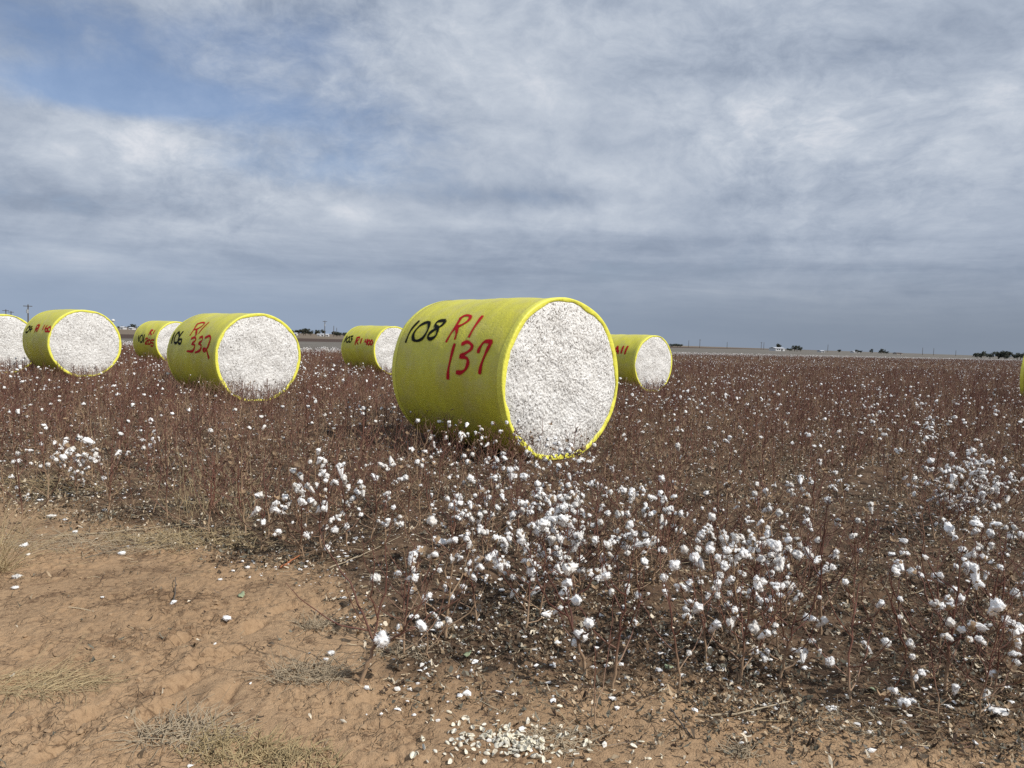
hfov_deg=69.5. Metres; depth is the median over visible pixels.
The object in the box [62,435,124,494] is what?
cotton plant
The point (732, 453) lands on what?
cotton plant
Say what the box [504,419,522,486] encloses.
cotton plant
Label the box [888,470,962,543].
cotton plant
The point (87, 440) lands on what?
cotton plant
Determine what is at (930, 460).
cotton plant
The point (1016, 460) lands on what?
cotton plant
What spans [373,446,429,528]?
cotton plant
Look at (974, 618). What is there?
cotton plant
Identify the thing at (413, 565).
cotton plant
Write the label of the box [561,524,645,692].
cotton plant
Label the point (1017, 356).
tree
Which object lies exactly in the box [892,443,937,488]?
cotton plant
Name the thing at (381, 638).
cotton plant
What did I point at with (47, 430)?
cotton plant
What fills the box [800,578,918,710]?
cotton plant
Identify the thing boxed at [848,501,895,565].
cotton plant
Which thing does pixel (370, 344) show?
cotton bale
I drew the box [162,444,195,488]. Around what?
cotton plant
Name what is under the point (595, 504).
cotton plant
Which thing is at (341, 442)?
cotton plant
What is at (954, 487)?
cotton plant
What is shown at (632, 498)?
cotton plant
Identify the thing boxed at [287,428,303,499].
cotton plant
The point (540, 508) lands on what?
cotton plant
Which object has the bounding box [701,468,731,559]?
cotton plant
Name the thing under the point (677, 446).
cotton plant
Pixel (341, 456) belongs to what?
cotton plant
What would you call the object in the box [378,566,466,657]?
cotton plant
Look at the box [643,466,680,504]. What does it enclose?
cotton plant
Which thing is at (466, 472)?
cotton plant
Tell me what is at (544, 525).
cotton plant
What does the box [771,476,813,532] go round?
cotton plant
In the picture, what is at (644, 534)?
cotton plant
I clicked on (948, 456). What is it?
cotton plant
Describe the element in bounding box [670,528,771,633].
cotton plant
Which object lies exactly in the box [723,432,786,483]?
cotton plant
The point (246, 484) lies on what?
cotton plant
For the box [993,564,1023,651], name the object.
cotton plant
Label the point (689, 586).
cotton plant
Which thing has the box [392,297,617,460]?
cotton bale
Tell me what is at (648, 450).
cotton plant
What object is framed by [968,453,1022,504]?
cotton plant
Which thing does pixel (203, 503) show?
dry grass
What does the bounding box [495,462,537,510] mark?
cotton plant
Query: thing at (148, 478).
cotton plant
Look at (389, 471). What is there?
cotton plant
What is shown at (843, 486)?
cotton plant
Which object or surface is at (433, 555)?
cotton plant
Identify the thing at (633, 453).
cotton plant
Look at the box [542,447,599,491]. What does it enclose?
cotton plant
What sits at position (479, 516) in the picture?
cotton plant
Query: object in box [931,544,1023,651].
cotton plant
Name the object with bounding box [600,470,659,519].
cotton plant
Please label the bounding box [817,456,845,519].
cotton plant
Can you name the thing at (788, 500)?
cotton plant
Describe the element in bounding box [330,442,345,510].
cotton plant
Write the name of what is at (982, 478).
cotton plant
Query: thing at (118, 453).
cotton plant
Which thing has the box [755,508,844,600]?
cotton plant
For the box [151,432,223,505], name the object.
cotton plant
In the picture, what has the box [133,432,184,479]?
cotton plant
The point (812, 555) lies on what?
cotton plant
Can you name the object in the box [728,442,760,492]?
cotton plant
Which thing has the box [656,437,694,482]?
cotton plant
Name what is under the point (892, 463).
cotton plant
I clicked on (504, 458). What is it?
cotton plant
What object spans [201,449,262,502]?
cotton plant
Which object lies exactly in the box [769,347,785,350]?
barn
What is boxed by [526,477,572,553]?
cotton plant
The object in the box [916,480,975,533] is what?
cotton plant
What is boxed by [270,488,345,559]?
cotton plant
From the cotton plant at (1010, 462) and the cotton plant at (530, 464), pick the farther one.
the cotton plant at (1010, 462)
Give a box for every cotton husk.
[410,751,415,758]
[461,715,469,720]
[519,745,526,751]
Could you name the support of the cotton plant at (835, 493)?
on the ground at (188, 675)
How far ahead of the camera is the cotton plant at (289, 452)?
8.62 m
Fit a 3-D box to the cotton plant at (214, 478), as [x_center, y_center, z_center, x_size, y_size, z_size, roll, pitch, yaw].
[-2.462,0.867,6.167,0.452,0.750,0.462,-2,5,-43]
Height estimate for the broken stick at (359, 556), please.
0.074 m
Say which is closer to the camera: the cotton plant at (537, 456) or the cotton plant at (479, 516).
the cotton plant at (479, 516)
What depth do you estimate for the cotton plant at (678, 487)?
5.61 m
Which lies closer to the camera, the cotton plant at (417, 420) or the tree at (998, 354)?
the cotton plant at (417, 420)
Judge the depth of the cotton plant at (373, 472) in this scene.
7.03 m
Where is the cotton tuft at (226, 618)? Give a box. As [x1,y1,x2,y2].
[222,615,231,620]
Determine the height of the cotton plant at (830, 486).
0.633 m
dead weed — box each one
[0,503,195,559]
[92,687,263,764]
[172,714,313,767]
[239,644,364,695]
[254,735,353,767]
[287,608,351,636]
[373,635,441,664]
[519,718,607,757]
[714,731,770,765]
[803,694,933,746]
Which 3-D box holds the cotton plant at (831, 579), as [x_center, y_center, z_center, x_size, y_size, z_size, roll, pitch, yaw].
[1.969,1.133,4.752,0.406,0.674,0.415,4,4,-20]
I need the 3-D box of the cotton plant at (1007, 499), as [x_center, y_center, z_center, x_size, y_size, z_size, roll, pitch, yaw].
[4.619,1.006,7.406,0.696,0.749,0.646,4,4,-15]
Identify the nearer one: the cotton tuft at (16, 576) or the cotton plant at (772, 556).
the cotton plant at (772, 556)
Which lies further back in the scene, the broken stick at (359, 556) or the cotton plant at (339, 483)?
the cotton plant at (339, 483)
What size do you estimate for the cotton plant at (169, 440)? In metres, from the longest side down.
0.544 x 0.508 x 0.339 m
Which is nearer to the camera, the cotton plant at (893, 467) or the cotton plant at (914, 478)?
the cotton plant at (914, 478)
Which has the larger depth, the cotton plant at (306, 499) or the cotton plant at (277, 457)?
the cotton plant at (277, 457)
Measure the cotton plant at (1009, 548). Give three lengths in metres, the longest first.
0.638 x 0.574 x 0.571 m
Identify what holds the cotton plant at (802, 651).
on the ground at (188, 675)
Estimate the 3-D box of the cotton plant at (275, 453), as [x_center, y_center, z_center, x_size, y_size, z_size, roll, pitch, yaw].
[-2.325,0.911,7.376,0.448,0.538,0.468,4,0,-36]
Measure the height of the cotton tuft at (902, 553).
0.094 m
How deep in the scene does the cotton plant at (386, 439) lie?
7.83 m
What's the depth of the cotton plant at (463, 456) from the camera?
7.68 m
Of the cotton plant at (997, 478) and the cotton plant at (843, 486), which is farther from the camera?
the cotton plant at (997, 478)
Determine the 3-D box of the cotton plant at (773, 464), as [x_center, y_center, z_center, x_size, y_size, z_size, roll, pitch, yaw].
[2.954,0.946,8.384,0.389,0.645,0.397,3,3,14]
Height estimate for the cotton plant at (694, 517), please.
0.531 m
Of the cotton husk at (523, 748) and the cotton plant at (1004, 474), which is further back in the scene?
the cotton plant at (1004, 474)
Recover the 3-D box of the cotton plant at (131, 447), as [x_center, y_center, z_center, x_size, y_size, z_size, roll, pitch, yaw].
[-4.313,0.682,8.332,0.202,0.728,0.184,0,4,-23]
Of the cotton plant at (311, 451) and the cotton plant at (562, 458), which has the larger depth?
the cotton plant at (562, 458)
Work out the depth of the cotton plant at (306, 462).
7.66 m
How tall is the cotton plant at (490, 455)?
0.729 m
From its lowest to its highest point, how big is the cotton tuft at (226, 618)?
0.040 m
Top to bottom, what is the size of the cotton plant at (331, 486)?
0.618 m
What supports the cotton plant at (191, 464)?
on the ground at (188, 675)
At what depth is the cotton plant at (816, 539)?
5.01 m
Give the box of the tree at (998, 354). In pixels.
[994,351,1002,358]
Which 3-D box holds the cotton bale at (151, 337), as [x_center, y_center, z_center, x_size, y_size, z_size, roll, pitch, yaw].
[-19.010,-2.312,40.434,2.629,2.298,2.334,4,4,37]
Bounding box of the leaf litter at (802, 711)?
[0,413,1023,767]
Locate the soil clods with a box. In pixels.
[0,468,1021,767]
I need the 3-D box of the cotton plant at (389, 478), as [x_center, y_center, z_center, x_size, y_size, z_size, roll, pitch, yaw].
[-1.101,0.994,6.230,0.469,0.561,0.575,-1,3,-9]
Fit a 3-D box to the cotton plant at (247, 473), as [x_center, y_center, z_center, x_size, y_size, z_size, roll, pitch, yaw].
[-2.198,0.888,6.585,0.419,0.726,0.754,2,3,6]
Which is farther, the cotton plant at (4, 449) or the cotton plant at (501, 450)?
the cotton plant at (501, 450)
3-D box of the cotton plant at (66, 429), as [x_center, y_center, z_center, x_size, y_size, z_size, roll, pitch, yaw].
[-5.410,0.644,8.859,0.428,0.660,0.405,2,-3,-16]
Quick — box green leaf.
[238,591,244,596]
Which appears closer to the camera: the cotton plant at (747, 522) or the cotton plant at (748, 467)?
the cotton plant at (747, 522)
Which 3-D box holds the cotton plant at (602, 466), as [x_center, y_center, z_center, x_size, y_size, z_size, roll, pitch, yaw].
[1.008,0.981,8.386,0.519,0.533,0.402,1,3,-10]
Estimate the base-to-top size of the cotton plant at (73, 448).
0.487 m
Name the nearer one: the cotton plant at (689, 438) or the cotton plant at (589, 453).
the cotton plant at (589, 453)
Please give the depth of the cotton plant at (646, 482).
7.32 m
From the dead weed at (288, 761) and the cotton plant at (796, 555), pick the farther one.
the cotton plant at (796, 555)
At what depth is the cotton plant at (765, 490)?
6.46 m
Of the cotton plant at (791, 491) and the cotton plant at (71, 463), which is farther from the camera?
the cotton plant at (71, 463)
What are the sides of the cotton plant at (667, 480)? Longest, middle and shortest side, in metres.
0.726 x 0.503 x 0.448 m
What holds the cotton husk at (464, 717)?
on the ground at (188, 675)
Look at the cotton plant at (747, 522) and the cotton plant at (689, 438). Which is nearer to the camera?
the cotton plant at (747, 522)
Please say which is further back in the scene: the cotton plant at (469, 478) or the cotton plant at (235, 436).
the cotton plant at (235, 436)
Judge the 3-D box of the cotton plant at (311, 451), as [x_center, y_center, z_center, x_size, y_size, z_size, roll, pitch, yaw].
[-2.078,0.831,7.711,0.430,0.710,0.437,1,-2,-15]
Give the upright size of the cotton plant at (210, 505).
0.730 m
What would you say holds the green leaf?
on the ground at (188, 675)
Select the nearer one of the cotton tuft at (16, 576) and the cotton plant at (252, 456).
the cotton tuft at (16, 576)
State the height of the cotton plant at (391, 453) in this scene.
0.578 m
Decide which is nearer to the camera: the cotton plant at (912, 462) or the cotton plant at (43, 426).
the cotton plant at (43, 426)
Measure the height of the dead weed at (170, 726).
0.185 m
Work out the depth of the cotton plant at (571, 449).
7.54 m
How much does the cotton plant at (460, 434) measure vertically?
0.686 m
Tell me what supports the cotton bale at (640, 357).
on the ground at (188, 675)
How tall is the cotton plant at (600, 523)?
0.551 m
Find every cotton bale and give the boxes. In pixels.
[0,314,31,371]
[22,309,120,376]
[133,321,181,362]
[167,313,300,400]
[341,325,402,373]
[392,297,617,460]
[611,334,671,391]
[1020,357,1023,399]
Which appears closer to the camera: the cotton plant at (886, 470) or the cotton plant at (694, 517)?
the cotton plant at (694, 517)
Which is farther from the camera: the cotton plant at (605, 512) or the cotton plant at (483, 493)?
the cotton plant at (483, 493)
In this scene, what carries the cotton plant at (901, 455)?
on the ground at (188, 675)
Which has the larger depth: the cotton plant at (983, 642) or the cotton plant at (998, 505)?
the cotton plant at (998, 505)
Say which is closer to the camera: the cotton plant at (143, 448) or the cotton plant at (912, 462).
the cotton plant at (143, 448)
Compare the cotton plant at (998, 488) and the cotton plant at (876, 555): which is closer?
the cotton plant at (876, 555)
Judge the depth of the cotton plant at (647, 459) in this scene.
6.85 m
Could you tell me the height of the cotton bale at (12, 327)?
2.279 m
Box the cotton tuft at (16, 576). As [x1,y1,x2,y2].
[12,574,23,578]
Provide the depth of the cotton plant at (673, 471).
7.24 m
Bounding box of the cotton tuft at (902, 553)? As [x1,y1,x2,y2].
[899,551,909,555]
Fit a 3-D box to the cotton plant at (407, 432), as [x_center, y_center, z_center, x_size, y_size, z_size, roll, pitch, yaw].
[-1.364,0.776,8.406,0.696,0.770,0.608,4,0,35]
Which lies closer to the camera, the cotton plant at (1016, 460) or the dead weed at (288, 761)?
the dead weed at (288, 761)
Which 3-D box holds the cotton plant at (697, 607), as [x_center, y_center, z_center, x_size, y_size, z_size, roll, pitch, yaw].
[1.165,1.187,3.740,0.497,0.692,0.496,5,4,37]
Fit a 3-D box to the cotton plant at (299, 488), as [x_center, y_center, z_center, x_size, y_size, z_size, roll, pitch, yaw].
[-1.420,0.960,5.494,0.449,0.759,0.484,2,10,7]
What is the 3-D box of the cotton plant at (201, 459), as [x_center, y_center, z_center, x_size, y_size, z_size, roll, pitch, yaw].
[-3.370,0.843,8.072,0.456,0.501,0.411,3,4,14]
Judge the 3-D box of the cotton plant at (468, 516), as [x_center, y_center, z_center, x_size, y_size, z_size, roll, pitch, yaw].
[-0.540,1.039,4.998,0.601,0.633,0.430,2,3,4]
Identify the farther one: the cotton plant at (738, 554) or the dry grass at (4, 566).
the dry grass at (4, 566)
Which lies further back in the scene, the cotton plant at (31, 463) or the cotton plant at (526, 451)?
the cotton plant at (526, 451)
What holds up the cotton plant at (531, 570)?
on the ground at (188, 675)
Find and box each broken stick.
[85,522,196,533]
[85,540,158,557]
[280,555,299,567]
[328,536,400,568]
[670,708,691,735]
[698,701,789,716]
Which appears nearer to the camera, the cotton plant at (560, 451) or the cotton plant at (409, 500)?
the cotton plant at (409, 500)
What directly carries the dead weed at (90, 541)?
on the ground at (188, 675)
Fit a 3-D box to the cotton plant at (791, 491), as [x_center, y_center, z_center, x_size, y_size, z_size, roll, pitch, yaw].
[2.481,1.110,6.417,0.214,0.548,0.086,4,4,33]
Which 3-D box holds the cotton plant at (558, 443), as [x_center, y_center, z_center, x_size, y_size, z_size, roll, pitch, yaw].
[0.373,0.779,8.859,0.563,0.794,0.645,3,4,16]
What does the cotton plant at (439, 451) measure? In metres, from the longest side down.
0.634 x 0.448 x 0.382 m
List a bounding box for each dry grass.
[0,442,155,499]
[0,491,88,578]
[0,628,138,711]
[47,497,313,560]
[122,433,279,518]
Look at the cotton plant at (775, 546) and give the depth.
4.09 m
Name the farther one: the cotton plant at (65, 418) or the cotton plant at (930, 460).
the cotton plant at (65, 418)
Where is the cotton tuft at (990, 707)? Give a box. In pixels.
[982,702,994,709]
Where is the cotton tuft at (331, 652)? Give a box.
[327,650,335,655]
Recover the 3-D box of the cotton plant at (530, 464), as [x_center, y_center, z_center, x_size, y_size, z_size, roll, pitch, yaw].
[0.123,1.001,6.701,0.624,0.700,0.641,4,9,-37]
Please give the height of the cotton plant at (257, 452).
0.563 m
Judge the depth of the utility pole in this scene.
219.30 m
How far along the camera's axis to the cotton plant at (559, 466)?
6.29 m
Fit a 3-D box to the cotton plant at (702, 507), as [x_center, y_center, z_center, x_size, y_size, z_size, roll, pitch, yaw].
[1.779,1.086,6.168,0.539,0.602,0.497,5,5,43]
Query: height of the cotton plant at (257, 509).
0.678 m
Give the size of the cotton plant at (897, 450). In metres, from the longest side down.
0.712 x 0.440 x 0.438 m
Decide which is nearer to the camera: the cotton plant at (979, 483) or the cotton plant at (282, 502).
the cotton plant at (282, 502)
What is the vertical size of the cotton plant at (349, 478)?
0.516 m
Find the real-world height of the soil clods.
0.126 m
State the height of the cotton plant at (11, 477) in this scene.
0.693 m
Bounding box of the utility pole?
[26,304,31,322]
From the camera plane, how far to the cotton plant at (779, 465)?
8.63 m
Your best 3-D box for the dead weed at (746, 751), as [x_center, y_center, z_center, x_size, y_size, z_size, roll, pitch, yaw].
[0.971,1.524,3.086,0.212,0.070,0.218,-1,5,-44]
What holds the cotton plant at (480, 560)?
on the ground at (188, 675)
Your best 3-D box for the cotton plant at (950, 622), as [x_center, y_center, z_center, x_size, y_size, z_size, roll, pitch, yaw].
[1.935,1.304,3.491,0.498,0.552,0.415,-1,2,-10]
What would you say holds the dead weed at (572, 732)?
on the ground at (188, 675)
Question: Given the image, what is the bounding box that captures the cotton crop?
[0,340,1023,656]
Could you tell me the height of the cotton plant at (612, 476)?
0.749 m
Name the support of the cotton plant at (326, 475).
on the ground at (188, 675)
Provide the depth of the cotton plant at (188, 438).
8.87 m
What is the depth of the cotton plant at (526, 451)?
8.41 m
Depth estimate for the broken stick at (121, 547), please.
5.66 m
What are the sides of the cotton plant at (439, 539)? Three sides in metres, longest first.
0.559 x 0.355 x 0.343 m
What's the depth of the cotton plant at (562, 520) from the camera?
4.45 m
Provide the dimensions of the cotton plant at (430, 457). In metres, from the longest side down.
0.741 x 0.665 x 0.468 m
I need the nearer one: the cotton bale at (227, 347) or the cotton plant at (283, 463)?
the cotton plant at (283, 463)
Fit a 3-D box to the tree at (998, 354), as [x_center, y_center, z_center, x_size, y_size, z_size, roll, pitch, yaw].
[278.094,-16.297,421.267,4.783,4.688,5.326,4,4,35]
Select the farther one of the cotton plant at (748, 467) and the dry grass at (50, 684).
the cotton plant at (748, 467)
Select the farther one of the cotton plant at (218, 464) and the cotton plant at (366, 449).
the cotton plant at (366, 449)
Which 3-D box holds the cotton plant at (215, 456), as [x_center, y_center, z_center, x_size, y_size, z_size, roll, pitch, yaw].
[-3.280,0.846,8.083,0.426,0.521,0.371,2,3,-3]
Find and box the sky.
[0,0,1023,356]
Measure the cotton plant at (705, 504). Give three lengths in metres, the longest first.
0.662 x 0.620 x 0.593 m
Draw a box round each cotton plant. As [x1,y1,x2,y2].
[0,424,26,478]
[0,432,47,483]
[0,438,66,533]
[0,454,37,528]
[3,405,58,463]
[4,431,46,479]
[9,420,82,482]
[12,437,82,503]
[13,432,28,479]
[15,413,73,464]
[37,423,99,477]
[38,440,81,481]
[43,433,82,477]
[44,416,90,462]
[46,425,96,491]
[47,410,82,457]
[53,442,92,495]
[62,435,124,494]
[75,450,138,510]
[80,428,134,493]
[86,454,143,514]
[91,438,139,500]
[97,453,164,509]
[98,418,149,472]
[110,442,171,498]
[120,418,138,473]
[125,434,185,486]
[130,416,187,468]
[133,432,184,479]
[134,425,175,466]
[146,449,271,532]
[151,407,173,465]
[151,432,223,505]
[151,449,163,512]
[157,422,197,518]
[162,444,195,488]
[171,418,222,464]
[185,442,215,482]
[187,417,197,462]
[187,445,201,489]
[187,457,242,508]
[188,447,248,502]
[191,442,253,529]
[192,442,234,481]
[195,450,274,524]
[198,435,239,479]
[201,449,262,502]
[216,441,284,497]
[218,432,261,476]
[224,468,296,552]
[230,431,293,493]
[231,449,287,502]
[232,433,280,477]
[235,427,285,476]
[240,444,250,532]
[245,443,297,521]
[255,449,293,498]
[259,458,322,524]
[260,486,340,558]
[261,428,271,473]
[264,427,307,476]
[268,462,285,533]
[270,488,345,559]
[272,413,330,467]
[273,438,335,488]
[274,459,366,546]
[276,435,313,473]
[278,428,321,471]
[285,515,468,683]
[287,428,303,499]
[289,455,326,516]
[290,436,365,486]
[291,458,356,557]
[293,436,333,494]
[297,456,353,516]
[301,448,407,550]
[301,472,308,523]
[311,483,352,538]
[315,463,366,510]
[322,459,417,543]
[324,430,342,490]
[327,456,375,505]
[328,431,353,472]
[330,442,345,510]
[335,454,372,506]
[339,434,388,490]
[340,457,427,536]
[344,423,397,481]
[345,538,471,654]
[354,447,403,509]
[356,451,420,498]
[357,468,409,530]
[359,435,430,505]
[361,515,437,637]
[362,437,405,475]
[366,420,433,476]
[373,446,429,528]
[376,433,384,472]
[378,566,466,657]
[379,448,410,498]
[383,462,435,533]
[384,455,463,525]
[390,473,495,570]
[394,438,432,479]
[394,488,478,576]
[397,442,447,493]
[397,446,451,494]
[398,430,449,474]
[399,416,453,475]
[401,452,470,517]
[402,527,489,640]
[412,418,419,471]
[418,480,511,563]
[422,443,457,500]
[425,432,473,491]
[429,428,433,472]
[433,431,454,489]
[433,493,477,556]
[435,446,465,494]
[439,473,516,528]
[441,524,507,624]
[444,424,513,486]
[450,452,516,521]
[456,439,467,479]
[456,451,517,528]
[460,446,491,492]
[465,473,524,554]
[472,454,520,520]
[474,431,526,485]
[481,461,588,553]
[484,458,547,525]
[484,494,574,609]
[491,518,571,627]
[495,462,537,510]
[495,464,582,542]
[498,427,540,484]
[498,513,594,615]
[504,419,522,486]
[504,458,549,508]
[507,430,556,475]
[509,431,552,480]
[511,482,562,542]
[513,439,520,480]
[517,415,560,479]
[517,487,627,593]
[518,443,585,502]
[521,440,551,478]
[521,448,583,510]
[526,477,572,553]
[528,537,641,676]
[532,502,620,603]
[537,493,574,536]
[538,443,575,478]
[540,454,596,529]
[540,491,635,594]
[541,437,584,478]
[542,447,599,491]
[545,485,644,587]
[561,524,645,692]
[562,437,612,498]
[567,440,613,492]
[567,475,625,558]
[571,455,597,493]
[575,480,628,531]
[576,482,673,585]
[577,449,622,488]
[577,519,648,594]
[581,487,680,594]
[584,454,627,493]
[587,461,670,535]
[588,473,635,534]
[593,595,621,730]
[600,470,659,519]
[601,448,632,494]
[604,507,674,569]
[608,467,735,563]
[609,438,626,497]
[611,438,665,489]
[616,444,661,491]
[616,485,702,579]
[617,464,660,507]
[621,484,714,584]
[622,442,700,522]
[624,431,697,485]
[635,466,690,540]
[635,531,726,689]
[636,438,686,474]
[637,493,716,567]
[639,475,702,559]
[641,436,725,512]
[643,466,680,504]
[649,438,735,510]
[655,513,798,653]
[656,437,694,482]
[657,529,742,664]
[662,434,680,485]
[668,455,685,501]
[669,437,701,482]
[669,495,755,568]
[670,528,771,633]
[683,545,793,684]
[686,477,765,544]
[690,495,758,553]
[700,482,768,535]
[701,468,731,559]
[704,523,808,618]
[705,500,779,561]
[706,436,752,500]
[708,447,755,493]
[711,465,803,538]
[716,529,815,621]
[718,519,821,651]
[718,520,806,635]
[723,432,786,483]
[727,475,811,548]
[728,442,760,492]
[728,548,828,683]
[731,459,784,535]
[732,452,771,489]
[736,466,820,536]
[742,525,836,619]
[744,483,795,535]
[753,438,769,488]
[753,442,790,493]
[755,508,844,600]
[757,528,840,609]
[766,443,800,487]
[771,448,855,513]
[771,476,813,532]
[772,513,846,591]
[783,515,847,608]
[786,482,809,536]
[788,464,837,521]
[789,520,854,634]
[792,487,888,570]
[795,465,837,525]
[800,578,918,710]
[804,496,880,574]
[811,439,859,486]
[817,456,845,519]
[823,530,900,602]
[826,505,888,569]
[828,499,915,563]
[837,473,846,527]
[841,467,851,516]
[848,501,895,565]
[861,557,956,696]
[864,456,928,504]
[868,461,913,501]
[870,451,906,496]
[872,525,990,646]
[876,597,978,718]
[882,444,897,495]
[885,454,898,488]
[886,533,995,695]
[887,447,930,505]
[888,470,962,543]
[888,475,980,571]
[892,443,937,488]
[899,445,913,496]
[901,454,986,531]
[906,439,967,488]
[910,457,997,522]
[913,439,929,490]
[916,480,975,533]
[926,477,968,520]
[927,473,991,542]
[928,456,1013,511]
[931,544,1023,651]
[934,593,1023,718]
[935,467,1000,526]
[935,594,1023,710]
[938,502,1017,594]
[941,475,1003,528]
[942,515,1023,634]
[943,453,1003,529]
[945,448,1023,513]
[945,458,1000,504]
[945,463,1014,516]
[951,556,1023,645]
[956,447,1006,482]
[963,463,1015,507]
[964,466,1021,520]
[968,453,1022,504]
[968,509,1023,597]
[974,464,1023,521]
[976,450,1023,505]
[984,457,1015,490]
[984,531,1023,619]
[985,455,1016,504]
[986,471,1019,519]
[992,460,1023,514]
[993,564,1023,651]
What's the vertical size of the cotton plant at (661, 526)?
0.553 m
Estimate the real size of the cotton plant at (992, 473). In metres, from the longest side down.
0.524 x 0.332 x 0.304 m
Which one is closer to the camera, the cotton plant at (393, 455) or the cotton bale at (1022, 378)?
the cotton plant at (393, 455)
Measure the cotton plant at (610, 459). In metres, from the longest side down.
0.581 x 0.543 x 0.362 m
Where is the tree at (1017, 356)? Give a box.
[1011,353,1021,359]
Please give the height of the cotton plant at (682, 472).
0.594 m
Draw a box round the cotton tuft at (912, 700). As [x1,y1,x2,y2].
[907,697,917,703]
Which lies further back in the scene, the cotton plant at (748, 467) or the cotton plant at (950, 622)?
the cotton plant at (748, 467)
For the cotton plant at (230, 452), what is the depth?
6.96 m
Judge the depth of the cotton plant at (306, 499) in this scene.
6.43 m
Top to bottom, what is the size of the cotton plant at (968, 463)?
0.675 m
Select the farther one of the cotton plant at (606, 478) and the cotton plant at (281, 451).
the cotton plant at (281, 451)
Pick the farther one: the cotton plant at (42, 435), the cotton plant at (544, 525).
the cotton plant at (42, 435)
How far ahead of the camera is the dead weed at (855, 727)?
3.35 m
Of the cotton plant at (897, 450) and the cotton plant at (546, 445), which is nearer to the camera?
the cotton plant at (897, 450)
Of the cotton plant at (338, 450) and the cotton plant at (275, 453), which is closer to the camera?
the cotton plant at (275, 453)
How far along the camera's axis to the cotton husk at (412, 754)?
2.97 m
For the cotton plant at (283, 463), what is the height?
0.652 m
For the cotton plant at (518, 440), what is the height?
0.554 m
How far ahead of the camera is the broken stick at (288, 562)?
5.37 m
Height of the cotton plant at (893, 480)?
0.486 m
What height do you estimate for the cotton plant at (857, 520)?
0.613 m
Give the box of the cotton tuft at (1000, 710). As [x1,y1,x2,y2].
[989,705,1008,716]
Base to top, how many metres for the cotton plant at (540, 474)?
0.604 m
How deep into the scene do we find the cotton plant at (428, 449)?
8.86 m
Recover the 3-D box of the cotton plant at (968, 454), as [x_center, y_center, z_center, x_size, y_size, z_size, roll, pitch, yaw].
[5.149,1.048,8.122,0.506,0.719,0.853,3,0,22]
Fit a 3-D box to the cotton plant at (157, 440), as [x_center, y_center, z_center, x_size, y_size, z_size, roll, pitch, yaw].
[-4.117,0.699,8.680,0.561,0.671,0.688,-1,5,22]
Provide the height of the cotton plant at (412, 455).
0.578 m
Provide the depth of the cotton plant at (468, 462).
6.71 m
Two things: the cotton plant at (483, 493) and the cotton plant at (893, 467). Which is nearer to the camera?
the cotton plant at (483, 493)
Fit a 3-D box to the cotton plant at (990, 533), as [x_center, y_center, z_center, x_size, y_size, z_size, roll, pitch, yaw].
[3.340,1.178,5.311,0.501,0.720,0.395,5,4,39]
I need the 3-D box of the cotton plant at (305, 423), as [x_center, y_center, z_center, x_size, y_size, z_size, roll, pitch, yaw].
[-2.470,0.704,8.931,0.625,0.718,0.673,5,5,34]
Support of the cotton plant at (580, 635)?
on the ground at (188, 675)
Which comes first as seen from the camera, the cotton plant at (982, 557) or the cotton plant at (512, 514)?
the cotton plant at (982, 557)
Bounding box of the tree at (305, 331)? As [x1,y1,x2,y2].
[302,328,309,334]
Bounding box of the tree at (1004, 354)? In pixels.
[1000,350,1009,357]
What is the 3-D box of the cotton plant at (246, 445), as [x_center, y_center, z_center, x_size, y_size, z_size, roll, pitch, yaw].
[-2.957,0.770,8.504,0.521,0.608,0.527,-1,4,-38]
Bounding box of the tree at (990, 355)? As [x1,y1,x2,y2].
[985,352,995,358]
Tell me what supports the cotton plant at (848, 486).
on the ground at (188, 675)
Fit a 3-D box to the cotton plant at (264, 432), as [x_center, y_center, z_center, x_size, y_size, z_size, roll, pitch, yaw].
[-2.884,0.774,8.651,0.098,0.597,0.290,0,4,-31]
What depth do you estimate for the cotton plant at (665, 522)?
5.02 m
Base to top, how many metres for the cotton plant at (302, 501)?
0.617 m
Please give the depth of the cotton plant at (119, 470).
6.70 m
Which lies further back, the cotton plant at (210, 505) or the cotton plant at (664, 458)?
the cotton plant at (664, 458)
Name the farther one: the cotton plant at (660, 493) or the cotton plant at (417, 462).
the cotton plant at (417, 462)
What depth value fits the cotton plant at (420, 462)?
7.65 m
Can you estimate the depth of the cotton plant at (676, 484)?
5.73 m
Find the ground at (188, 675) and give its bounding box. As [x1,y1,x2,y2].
[0,327,1023,767]
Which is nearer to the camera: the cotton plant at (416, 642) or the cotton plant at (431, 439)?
the cotton plant at (416, 642)
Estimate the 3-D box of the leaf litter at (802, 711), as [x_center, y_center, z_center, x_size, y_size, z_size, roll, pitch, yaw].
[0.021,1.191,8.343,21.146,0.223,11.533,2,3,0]
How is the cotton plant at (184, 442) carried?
on the ground at (188, 675)
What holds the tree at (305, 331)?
on the ground at (188, 675)
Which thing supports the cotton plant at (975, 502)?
on the ground at (188, 675)
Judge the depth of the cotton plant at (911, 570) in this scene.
4.23 m
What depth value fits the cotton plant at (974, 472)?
6.93 m
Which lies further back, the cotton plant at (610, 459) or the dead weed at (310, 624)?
the cotton plant at (610, 459)
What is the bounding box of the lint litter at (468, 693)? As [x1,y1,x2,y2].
[0,371,1023,767]
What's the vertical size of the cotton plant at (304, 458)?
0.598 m
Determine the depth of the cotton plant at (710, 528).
4.43 m
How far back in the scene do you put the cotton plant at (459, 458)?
8.26 m
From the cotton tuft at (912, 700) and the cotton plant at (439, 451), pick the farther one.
the cotton plant at (439, 451)
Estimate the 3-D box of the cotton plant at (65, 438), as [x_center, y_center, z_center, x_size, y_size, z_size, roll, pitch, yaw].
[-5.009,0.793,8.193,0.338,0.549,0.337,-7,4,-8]

